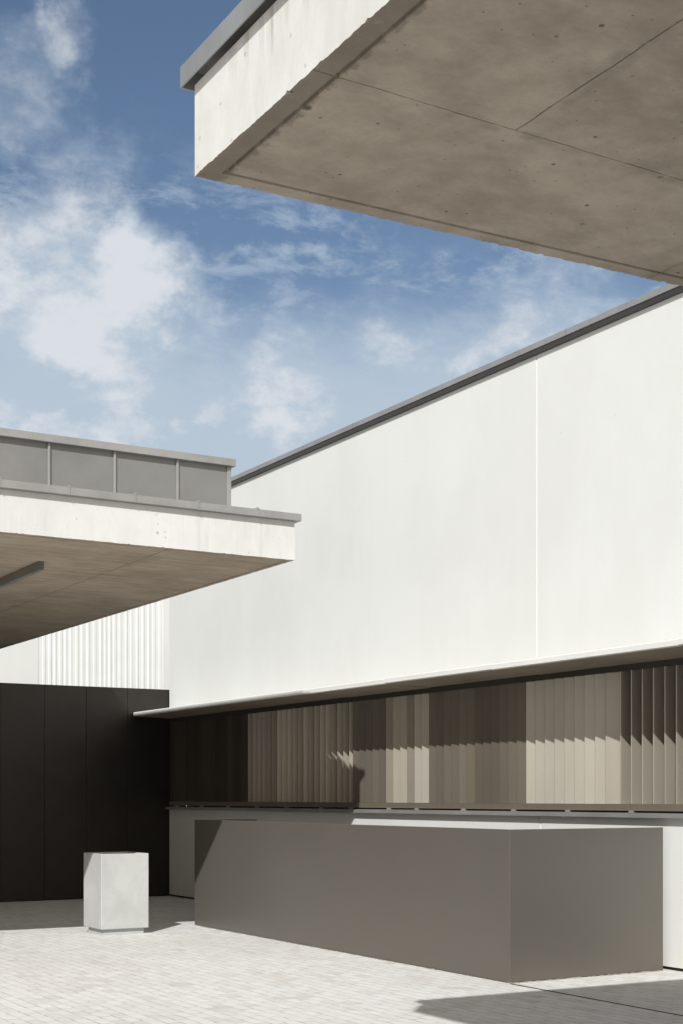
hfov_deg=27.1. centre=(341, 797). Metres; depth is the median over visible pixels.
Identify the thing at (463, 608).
white building
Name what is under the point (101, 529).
canopy
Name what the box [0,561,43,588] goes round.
strip lamp
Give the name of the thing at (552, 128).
canopy
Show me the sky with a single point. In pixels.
(146, 301)
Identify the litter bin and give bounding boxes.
[84,852,148,934]
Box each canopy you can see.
[0,427,300,648]
[180,0,682,285]
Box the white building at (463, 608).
[133,284,682,971]
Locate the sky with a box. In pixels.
[0,0,667,476]
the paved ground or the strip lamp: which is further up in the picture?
the strip lamp
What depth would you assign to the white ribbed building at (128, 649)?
28.52 m
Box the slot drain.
[511,983,682,1015]
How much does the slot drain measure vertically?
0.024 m
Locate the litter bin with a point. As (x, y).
(116, 893)
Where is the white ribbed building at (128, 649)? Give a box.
[0,598,186,801]
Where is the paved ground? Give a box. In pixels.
[0,896,682,1023]
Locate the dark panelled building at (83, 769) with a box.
[0,683,185,901]
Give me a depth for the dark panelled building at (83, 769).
22.26 m

